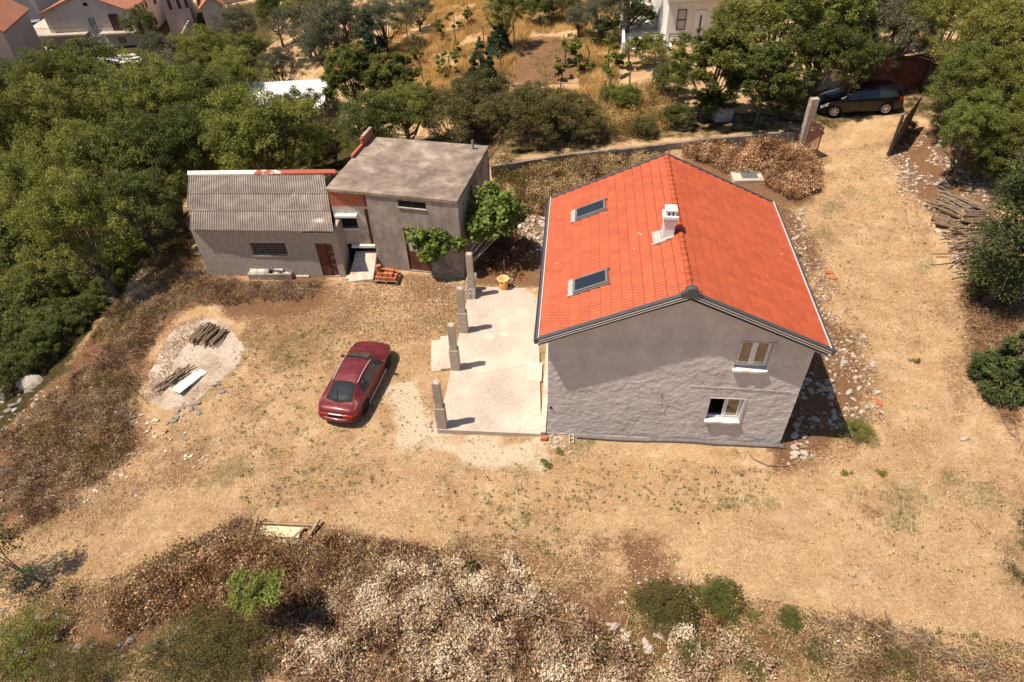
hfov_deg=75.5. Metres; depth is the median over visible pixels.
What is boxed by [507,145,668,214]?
dry bramble
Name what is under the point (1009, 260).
tree
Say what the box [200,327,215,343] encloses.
log
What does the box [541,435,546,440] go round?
hollow brick
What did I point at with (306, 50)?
tree
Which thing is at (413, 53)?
grape vine
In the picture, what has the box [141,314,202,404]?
leaf litter
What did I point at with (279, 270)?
concrete block
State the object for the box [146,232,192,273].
bramble mound
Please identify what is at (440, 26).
grape vine
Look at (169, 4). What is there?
window
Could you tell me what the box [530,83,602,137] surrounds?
shrub
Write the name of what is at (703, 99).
shrub
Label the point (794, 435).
rock
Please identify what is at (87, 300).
shrub
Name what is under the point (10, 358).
shrub
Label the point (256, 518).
plank
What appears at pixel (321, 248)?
door
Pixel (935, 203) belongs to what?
branch
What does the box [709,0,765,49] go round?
tree
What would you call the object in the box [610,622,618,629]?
rock
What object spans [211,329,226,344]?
log
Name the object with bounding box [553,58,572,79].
grape vine
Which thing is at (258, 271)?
metal drum
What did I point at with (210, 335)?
log
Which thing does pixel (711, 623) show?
scrub
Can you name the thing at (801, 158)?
dry bramble
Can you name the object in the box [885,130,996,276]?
rubble
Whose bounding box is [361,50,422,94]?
tree
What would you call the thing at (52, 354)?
undergrowth grass
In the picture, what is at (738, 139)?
retaining wall
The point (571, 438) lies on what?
concrete block
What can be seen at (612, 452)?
green weeds
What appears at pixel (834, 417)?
rock
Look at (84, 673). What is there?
shrub
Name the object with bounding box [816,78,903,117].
parked car
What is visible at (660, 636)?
rock
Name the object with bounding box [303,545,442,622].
dead brush
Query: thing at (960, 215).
log
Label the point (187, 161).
shrub
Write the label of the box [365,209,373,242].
narrow door
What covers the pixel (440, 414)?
concrete column
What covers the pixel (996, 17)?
tree
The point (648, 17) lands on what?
shrub
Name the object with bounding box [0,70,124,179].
tree
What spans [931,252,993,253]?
branch
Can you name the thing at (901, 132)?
plank gate
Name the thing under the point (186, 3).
window
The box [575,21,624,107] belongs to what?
golden grass
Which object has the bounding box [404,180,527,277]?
fig tree
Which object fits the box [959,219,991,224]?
branch
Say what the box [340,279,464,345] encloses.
leaf litter
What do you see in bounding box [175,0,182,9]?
window
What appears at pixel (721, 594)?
shrub
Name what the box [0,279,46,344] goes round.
shrub
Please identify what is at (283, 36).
golden grass
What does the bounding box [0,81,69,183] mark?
tree
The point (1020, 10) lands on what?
tree
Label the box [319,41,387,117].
tree
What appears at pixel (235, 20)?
tree
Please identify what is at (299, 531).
plank
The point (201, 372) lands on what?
board
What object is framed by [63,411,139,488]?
bramble mound
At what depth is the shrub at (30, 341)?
31.54 m
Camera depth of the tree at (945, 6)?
38.85 m
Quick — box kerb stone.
[296,275,308,277]
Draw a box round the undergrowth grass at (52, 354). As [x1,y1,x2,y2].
[0,238,142,394]
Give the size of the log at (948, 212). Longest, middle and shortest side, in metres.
1.680 x 0.224 x 0.164 m
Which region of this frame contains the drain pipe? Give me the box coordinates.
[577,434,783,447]
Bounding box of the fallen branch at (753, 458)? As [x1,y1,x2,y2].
[747,450,796,466]
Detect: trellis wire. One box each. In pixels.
[398,27,480,37]
[414,51,500,60]
[510,81,604,85]
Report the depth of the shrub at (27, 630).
20.42 m
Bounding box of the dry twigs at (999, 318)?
[946,275,1023,451]
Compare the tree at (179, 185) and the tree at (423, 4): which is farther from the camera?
the tree at (423, 4)
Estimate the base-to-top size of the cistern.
0.550 m
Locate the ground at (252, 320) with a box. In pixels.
[0,0,1023,681]
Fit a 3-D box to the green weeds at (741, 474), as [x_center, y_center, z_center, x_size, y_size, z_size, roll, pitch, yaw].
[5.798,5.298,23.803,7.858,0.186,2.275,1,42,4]
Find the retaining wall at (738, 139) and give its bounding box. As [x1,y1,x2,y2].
[491,131,795,177]
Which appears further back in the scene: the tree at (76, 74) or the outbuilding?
the tree at (76, 74)
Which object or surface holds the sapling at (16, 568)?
on the ground at (252, 320)
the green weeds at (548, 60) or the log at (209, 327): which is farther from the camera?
the green weeds at (548, 60)
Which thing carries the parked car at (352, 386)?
on the ground at (252, 320)
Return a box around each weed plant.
[544,462,551,468]
[839,468,853,475]
[875,468,886,476]
[907,357,920,363]
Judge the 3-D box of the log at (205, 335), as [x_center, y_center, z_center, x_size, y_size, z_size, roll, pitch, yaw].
[-14.176,-0.437,30.984,0.157,0.168,1.005,8,43,8]
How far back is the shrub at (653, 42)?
48.95 m
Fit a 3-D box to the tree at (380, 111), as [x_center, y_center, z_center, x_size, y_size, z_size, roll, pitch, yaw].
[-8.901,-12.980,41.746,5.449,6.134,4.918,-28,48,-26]
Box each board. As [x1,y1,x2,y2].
[172,371,201,392]
[190,369,206,385]
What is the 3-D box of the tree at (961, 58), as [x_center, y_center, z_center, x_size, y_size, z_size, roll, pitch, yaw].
[24.738,-13.822,36.529,4.392,6.112,4.429,3,42,6]
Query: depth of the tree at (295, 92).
48.16 m
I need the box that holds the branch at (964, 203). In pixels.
[940,198,988,210]
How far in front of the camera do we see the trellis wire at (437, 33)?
57.25 m
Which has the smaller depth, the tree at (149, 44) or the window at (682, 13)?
the window at (682, 13)
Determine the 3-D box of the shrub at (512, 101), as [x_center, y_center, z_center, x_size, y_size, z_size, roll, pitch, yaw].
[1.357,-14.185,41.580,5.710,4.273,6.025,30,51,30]
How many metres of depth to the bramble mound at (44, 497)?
25.67 m
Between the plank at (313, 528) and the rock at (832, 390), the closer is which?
the plank at (313, 528)
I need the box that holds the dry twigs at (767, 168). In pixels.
[684,132,825,200]
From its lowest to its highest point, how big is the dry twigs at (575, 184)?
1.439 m
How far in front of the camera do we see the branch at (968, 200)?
33.58 m
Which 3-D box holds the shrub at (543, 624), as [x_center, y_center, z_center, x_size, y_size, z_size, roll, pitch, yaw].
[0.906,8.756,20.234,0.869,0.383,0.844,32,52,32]
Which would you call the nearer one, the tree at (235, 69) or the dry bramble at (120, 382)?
the dry bramble at (120, 382)
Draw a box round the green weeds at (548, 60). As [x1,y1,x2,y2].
[522,38,582,81]
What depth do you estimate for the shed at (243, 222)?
33.31 m
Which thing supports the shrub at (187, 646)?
on the ground at (252, 320)
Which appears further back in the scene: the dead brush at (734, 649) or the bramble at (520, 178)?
the bramble at (520, 178)
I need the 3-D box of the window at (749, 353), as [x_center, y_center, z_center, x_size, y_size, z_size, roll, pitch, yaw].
[8.165,0.503,22.295,1.210,1.330,0.327,2,42,5]
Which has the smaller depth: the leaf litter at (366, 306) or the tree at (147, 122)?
the leaf litter at (366, 306)
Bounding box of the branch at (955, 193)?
[939,186,980,204]
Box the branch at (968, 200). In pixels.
[953,194,985,207]
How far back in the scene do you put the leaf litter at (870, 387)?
27.37 m
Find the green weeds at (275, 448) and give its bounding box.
[217,322,388,511]
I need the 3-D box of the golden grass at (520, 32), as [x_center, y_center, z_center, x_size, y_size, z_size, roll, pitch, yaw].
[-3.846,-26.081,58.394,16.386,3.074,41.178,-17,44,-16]
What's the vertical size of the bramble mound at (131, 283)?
2.646 m
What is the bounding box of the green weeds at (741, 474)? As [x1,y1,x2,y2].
[566,460,777,515]
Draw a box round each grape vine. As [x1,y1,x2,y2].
[409,45,428,62]
[410,34,419,54]
[434,19,444,38]
[435,51,448,71]
[435,54,459,76]
[444,11,462,28]
[447,38,461,58]
[461,6,473,26]
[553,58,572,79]
[554,32,581,63]
[569,37,597,73]
[601,37,619,74]
[614,34,647,69]
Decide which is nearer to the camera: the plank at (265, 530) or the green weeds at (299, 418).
the plank at (265, 530)
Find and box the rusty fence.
[854,52,943,90]
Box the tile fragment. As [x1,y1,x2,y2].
[875,398,882,405]
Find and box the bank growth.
[599,120,656,145]
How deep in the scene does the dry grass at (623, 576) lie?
20.24 m
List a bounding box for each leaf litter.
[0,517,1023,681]
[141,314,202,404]
[148,322,242,402]
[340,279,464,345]
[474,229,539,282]
[775,207,885,468]
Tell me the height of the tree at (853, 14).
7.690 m
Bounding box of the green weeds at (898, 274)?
[847,166,969,363]
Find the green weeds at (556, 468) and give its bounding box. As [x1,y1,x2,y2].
[14,144,1023,627]
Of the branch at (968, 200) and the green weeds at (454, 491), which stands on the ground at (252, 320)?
the green weeds at (454, 491)
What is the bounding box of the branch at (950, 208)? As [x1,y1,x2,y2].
[938,201,960,213]
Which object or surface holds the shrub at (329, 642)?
on the ground at (252, 320)
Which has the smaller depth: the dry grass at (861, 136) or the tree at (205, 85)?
the dry grass at (861, 136)
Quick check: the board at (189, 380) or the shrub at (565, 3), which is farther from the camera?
the shrub at (565, 3)
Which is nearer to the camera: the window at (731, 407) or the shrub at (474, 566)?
the shrub at (474, 566)
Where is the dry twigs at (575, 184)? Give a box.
[536,155,649,211]
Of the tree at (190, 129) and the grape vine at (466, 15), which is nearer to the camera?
the tree at (190, 129)
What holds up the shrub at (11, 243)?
on the ground at (252, 320)
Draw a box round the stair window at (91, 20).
[86,17,101,35]
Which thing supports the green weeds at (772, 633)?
on the ground at (252, 320)
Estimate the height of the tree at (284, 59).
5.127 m
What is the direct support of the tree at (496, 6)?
on the ground at (252, 320)
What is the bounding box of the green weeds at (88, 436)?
[2,368,149,518]
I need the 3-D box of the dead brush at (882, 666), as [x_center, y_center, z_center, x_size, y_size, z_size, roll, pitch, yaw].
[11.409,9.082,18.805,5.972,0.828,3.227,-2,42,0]
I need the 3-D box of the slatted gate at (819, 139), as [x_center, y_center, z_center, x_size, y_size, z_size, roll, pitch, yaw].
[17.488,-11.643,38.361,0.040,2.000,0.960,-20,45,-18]
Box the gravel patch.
[143,317,245,409]
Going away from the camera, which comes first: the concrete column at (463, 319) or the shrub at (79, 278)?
the concrete column at (463, 319)
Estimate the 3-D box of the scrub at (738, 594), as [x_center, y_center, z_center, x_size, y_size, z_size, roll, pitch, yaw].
[5.389,7.924,20.378,3.891,0.973,2.096,-2,42,0]
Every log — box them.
[190,324,208,341]
[199,323,212,338]
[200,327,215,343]
[202,324,215,338]
[203,326,219,342]
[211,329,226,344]
[931,215,949,222]
[936,220,958,229]
[938,207,964,219]
[945,231,960,237]
[958,213,985,216]
[962,209,990,213]
[962,214,990,216]
[965,217,992,220]
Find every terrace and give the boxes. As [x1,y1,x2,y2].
[438,286,547,435]
[624,0,671,52]
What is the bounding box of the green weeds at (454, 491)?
[437,474,580,562]
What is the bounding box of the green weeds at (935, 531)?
[842,459,1019,600]
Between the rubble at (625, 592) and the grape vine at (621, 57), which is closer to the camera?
the rubble at (625, 592)
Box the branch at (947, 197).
[942,194,967,208]
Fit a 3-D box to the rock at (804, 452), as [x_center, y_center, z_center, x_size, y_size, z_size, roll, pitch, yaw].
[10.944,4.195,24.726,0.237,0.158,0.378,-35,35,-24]
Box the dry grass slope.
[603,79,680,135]
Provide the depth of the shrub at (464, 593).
20.84 m
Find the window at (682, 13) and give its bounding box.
[676,9,686,29]
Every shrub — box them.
[0,196,80,275]
[0,255,87,318]
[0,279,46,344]
[0,349,41,390]
[0,591,67,681]
[4,323,66,361]
[12,296,84,338]
[24,633,129,681]
[42,306,86,338]
[47,229,133,291]
[48,35,126,74]
[66,290,107,318]
[84,274,126,300]
[107,255,144,283]
[110,596,240,681]
[126,238,150,261]
[184,150,219,170]
[193,602,291,681]
[215,152,258,169]
[224,31,270,64]
[259,153,297,175]
[294,141,339,169]
[312,630,341,662]
[327,87,340,105]
[404,83,498,143]
[440,66,531,137]
[445,569,485,618]
[459,555,478,573]
[475,80,568,142]
[476,649,503,677]
[519,0,558,20]
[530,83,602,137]
[534,614,548,636]
[544,0,584,18]
[564,107,614,139]
[582,631,618,671]
[587,14,624,41]
[597,82,619,99]
[606,81,643,107]
[620,3,657,26]
[622,31,669,64]
[626,114,658,135]
[628,578,694,639]
[649,60,699,95]
[658,101,696,127]
[673,633,709,667]
[690,575,741,623]
[691,87,740,119]
[736,650,767,681]
[752,85,804,117]
[773,604,800,631]
[803,635,836,665]
[838,414,881,446]
[871,644,918,681]
[897,119,919,131]
[928,92,981,130]
[946,141,1000,179]
[968,148,1023,183]
[969,279,1009,303]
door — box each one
[107,14,122,30]
[315,244,338,275]
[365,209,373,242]
[404,228,431,270]
[691,10,707,39]
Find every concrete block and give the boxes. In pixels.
[274,269,283,272]
[569,434,573,443]
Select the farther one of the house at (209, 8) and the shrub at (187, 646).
the house at (209, 8)
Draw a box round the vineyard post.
[603,80,605,105]
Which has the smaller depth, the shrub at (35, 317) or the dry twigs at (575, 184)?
the shrub at (35, 317)
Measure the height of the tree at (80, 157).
9.753 m
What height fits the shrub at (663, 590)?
0.963 m
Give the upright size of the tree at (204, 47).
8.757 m
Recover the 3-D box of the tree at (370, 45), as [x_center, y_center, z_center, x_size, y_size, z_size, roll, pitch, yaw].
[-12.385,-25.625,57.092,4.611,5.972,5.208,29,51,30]
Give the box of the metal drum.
[250,269,268,273]
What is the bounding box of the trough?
[247,271,293,279]
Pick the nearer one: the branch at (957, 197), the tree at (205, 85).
the branch at (957, 197)
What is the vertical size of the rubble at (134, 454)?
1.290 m
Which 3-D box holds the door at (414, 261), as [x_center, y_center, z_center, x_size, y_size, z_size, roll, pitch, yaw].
[-4.702,-4.591,33.218,1.180,2.500,0.050,8,43,11]
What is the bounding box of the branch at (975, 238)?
[958,238,1005,240]
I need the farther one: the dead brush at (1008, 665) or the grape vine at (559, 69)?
the grape vine at (559, 69)
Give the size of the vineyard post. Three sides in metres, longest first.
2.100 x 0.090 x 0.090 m
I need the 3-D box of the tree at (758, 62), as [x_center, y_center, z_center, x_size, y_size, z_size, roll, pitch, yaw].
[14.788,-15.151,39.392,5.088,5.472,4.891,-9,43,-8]
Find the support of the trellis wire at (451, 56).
attached to the vineyard post
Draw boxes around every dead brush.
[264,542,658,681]
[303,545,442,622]
[650,617,780,681]
[800,609,1022,681]
[802,616,894,673]
[871,644,1023,681]
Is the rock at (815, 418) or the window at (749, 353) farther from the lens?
the rock at (815, 418)
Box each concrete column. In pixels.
[431,377,447,431]
[447,321,460,370]
[456,284,468,332]
[465,250,474,292]
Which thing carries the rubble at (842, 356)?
on the ground at (252, 320)
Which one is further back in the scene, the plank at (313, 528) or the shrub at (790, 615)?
the plank at (313, 528)
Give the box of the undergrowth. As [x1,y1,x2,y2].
[0,243,123,388]
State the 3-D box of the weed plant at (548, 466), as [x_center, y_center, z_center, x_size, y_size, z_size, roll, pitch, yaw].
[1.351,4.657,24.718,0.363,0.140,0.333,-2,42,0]
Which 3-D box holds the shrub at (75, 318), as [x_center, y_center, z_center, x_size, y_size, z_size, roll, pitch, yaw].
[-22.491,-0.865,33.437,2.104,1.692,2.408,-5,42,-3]
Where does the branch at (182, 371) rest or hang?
on the branch
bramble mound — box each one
[0,422,113,539]
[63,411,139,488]
[86,373,135,416]
[117,255,165,306]
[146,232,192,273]
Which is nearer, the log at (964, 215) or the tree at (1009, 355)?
the tree at (1009, 355)
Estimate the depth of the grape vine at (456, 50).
56.01 m
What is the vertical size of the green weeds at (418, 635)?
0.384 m
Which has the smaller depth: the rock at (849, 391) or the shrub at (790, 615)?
the shrub at (790, 615)
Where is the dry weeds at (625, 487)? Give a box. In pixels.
[7,141,1023,637]
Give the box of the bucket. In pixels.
[496,275,510,289]
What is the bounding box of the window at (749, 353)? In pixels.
[732,341,776,373]
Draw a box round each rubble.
[0,390,227,517]
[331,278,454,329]
[382,380,635,465]
[502,215,544,261]
[614,562,726,621]
[789,212,884,460]
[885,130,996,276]
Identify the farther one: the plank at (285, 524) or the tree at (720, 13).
the tree at (720, 13)
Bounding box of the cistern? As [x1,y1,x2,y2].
[730,171,764,184]
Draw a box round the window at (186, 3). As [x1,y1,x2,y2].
[183,0,189,8]
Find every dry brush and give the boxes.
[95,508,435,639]
[149,527,342,618]
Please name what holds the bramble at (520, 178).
on the ground at (252, 320)
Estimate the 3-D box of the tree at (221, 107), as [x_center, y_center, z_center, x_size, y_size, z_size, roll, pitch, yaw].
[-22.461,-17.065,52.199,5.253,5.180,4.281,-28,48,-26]
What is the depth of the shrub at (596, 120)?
40.53 m
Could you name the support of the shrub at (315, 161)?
on the ground at (252, 320)
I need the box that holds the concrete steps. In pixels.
[431,336,450,372]
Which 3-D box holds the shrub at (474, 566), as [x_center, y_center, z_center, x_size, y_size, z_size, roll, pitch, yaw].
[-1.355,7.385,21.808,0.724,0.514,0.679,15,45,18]
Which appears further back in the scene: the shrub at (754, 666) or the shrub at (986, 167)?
the shrub at (986, 167)
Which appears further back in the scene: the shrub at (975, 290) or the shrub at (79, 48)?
the shrub at (79, 48)
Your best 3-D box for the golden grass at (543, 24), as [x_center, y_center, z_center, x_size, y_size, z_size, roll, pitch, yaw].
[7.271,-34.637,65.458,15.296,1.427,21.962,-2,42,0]
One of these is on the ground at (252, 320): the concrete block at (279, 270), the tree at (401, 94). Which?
the tree at (401, 94)
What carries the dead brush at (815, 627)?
on the ground at (252, 320)
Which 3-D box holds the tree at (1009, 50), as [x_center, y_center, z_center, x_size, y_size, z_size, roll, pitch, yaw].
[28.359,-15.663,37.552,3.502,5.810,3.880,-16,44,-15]
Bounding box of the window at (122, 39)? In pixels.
[117,36,128,43]
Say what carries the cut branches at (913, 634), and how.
on the ground at (252, 320)
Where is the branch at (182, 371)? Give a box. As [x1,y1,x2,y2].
[170,364,194,378]
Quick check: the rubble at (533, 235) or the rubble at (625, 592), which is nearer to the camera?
the rubble at (625, 592)
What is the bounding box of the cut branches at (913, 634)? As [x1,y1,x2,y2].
[802,602,1023,681]
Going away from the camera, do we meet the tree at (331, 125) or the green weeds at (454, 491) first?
the green weeds at (454, 491)
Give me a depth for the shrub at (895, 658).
18.73 m
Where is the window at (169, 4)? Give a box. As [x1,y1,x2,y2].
[166,0,173,10]
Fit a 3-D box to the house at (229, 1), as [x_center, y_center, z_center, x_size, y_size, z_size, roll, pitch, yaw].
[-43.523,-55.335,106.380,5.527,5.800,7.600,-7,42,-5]
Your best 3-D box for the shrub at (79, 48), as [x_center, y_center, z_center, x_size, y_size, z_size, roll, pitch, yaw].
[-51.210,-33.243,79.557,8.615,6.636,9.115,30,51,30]
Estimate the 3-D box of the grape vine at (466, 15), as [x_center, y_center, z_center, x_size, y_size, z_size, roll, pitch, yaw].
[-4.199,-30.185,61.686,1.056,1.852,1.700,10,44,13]
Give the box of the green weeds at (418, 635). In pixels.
[275,570,589,681]
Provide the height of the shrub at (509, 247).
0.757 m
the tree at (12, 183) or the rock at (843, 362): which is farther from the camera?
the tree at (12, 183)
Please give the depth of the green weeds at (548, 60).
52.79 m
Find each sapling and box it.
[0,508,43,589]
[221,564,286,628]
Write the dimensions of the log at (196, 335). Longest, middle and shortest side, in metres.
1.155 x 0.154 x 0.146 m
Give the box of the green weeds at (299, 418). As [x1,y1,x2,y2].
[231,332,388,512]
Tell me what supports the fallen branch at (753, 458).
on the ground at (252, 320)
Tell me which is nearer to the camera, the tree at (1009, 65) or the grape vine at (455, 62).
the tree at (1009, 65)
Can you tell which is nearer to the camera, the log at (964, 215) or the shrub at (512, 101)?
the log at (964, 215)
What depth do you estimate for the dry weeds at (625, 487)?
24.21 m
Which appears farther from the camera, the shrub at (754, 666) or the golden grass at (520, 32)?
the golden grass at (520, 32)
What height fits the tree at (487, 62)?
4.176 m
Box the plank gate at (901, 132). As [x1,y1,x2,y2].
[886,93,923,156]
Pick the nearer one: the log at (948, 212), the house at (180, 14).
the log at (948, 212)
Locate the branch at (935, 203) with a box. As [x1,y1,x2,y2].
[923,199,961,211]
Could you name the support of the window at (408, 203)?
in the outbuilding
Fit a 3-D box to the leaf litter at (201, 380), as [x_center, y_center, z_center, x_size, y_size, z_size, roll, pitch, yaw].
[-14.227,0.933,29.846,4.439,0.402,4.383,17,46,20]
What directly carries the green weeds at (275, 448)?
on the ground at (252, 320)
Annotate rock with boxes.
[7,403,18,406]
[15,374,43,390]
[73,643,81,651]
[105,294,114,302]
[126,635,134,643]
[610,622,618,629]
[642,637,649,645]
[643,644,654,653]
[657,632,663,639]
[790,432,798,438]
[790,450,800,455]
[800,450,807,456]
[804,377,811,382]
[811,416,820,421]
[825,378,834,383]
[829,388,835,393]
[831,414,837,420]
[840,359,847,365]
[846,389,852,394]
[960,436,968,440]
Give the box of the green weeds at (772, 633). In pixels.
[622,589,1023,681]
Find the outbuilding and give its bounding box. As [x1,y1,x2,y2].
[326,127,489,282]
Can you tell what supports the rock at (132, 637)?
on the ground at (252, 320)
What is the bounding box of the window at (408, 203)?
[398,200,425,207]
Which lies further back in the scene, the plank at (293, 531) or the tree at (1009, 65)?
the tree at (1009, 65)
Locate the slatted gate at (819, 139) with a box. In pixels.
[804,121,824,154]
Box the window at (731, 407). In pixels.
[704,397,746,423]
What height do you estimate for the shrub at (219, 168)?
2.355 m
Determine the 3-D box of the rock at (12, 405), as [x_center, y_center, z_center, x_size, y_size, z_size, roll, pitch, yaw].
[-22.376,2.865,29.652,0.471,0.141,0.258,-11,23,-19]
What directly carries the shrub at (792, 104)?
on the ground at (252, 320)
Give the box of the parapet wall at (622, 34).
[620,16,624,51]
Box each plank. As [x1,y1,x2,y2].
[251,514,258,540]
[253,521,317,526]
[258,525,301,537]
[259,529,273,547]
[272,538,300,544]
[287,526,304,541]
[304,518,320,541]
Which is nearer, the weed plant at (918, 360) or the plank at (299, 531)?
the plank at (299, 531)
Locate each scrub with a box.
[623,571,751,631]
[655,583,747,641]
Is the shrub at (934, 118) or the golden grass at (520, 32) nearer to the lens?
the shrub at (934, 118)
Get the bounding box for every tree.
[0,56,28,114]
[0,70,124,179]
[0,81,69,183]
[0,134,109,240]
[3,37,97,132]
[6,161,143,300]
[17,102,158,240]
[46,49,131,116]
[67,63,154,170]
[73,164,184,258]
[85,106,212,227]
[95,47,208,184]
[116,4,160,54]
[134,30,179,65]
[142,158,204,232]
[147,44,210,94]
[154,62,253,153]
[155,98,234,183]
[170,23,239,75]
[196,80,336,175]
[198,100,249,135]
[201,43,276,92]
[206,2,265,52]
[253,44,311,82]
[254,0,292,46]
[265,0,330,61]
[276,84,331,149]
[280,0,317,28]
[295,21,349,68]
[297,0,373,51]
[307,116,357,167]
[318,0,368,36]
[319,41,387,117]
[333,87,416,153]
[347,0,419,52]
[355,8,392,82]
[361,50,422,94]
[371,79,433,139]
[400,0,434,31]
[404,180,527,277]
[463,36,499,79]
[481,0,529,38]
[485,13,512,56]
[563,2,600,37]
[579,0,633,41]
[609,0,653,32]
[665,20,755,120]
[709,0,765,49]
[722,0,833,93]
[723,38,816,126]
[787,0,880,93]
[793,11,863,108]
[821,27,891,96]
[831,0,907,72]
[851,32,909,75]
[853,0,955,56]
[889,0,998,89]
[903,1,954,51]
[919,0,1023,90]
[920,36,1010,138]
[937,86,1023,185]
[951,40,1023,142]
[954,150,1023,307]
[962,106,1023,188]
[965,330,1023,408]
[974,0,1023,53]
[986,28,1023,103]
[991,71,1023,134]
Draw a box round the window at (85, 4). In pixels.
[81,2,88,6]
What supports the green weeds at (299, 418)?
on the ground at (252, 320)
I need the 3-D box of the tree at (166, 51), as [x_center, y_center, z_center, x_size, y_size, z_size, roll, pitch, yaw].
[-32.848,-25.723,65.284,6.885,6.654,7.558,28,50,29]
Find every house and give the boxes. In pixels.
[0,0,44,75]
[13,0,59,19]
[33,0,165,47]
[160,0,196,36]
[196,0,227,30]
[223,0,243,3]
[534,152,836,443]
[648,0,762,46]
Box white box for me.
[710,103,734,121]
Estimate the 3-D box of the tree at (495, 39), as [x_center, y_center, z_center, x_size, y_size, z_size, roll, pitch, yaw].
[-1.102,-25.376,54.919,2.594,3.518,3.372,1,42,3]
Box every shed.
[187,169,351,276]
[244,79,329,143]
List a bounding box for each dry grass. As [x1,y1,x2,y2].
[281,554,816,681]
[437,101,670,158]
[822,118,896,151]
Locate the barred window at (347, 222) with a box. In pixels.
[341,218,357,227]
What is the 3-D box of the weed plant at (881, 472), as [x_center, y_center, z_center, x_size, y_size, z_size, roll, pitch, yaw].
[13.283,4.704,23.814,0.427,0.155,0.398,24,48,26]
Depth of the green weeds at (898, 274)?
31.93 m
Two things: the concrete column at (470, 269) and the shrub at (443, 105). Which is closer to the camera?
the concrete column at (470, 269)
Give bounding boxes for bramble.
[0,239,320,512]
[3,243,256,484]
[490,153,566,214]
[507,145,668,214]
[679,133,829,199]
[960,276,1023,425]
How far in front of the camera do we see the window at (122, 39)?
92.80 m
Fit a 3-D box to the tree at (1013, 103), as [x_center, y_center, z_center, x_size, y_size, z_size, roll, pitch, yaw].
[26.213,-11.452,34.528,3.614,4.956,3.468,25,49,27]
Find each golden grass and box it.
[240,2,389,86]
[385,0,617,115]
[512,0,646,33]
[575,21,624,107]
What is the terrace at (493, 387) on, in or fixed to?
on the ground at (252, 320)
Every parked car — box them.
[31,19,42,24]
[318,341,390,423]
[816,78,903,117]
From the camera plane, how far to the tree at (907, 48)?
45.58 m
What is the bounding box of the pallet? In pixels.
[374,272,401,285]
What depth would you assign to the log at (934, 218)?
33.40 m
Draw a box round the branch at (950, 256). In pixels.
[936,256,970,257]
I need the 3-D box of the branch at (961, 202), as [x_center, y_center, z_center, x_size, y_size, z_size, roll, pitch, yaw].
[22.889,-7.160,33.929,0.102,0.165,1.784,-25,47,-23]
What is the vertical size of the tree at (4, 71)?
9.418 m
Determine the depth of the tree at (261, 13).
72.90 m
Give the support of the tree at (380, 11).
on the ground at (252, 320)
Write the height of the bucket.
0.585 m
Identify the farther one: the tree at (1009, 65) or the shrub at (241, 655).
the tree at (1009, 65)
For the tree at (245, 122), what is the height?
8.247 m
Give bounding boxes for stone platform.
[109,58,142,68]
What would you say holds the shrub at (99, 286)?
on the ground at (252, 320)
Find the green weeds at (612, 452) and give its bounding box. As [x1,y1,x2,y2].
[0,146,1020,617]
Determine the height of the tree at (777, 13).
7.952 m
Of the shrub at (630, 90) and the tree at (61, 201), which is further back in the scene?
the shrub at (630, 90)
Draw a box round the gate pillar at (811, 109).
[800,97,819,143]
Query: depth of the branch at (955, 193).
34.34 m
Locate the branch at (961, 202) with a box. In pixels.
[941,194,974,209]
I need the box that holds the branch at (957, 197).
[938,190,979,206]
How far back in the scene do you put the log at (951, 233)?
32.45 m
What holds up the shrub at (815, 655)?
on the ground at (252, 320)
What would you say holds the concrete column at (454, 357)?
on the terrace at (493, 387)
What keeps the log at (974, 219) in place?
on the log
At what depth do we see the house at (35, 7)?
101.27 m
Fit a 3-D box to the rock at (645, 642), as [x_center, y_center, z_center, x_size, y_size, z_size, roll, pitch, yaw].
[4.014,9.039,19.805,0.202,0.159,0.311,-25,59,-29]
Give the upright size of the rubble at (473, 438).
0.272 m
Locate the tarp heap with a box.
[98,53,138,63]

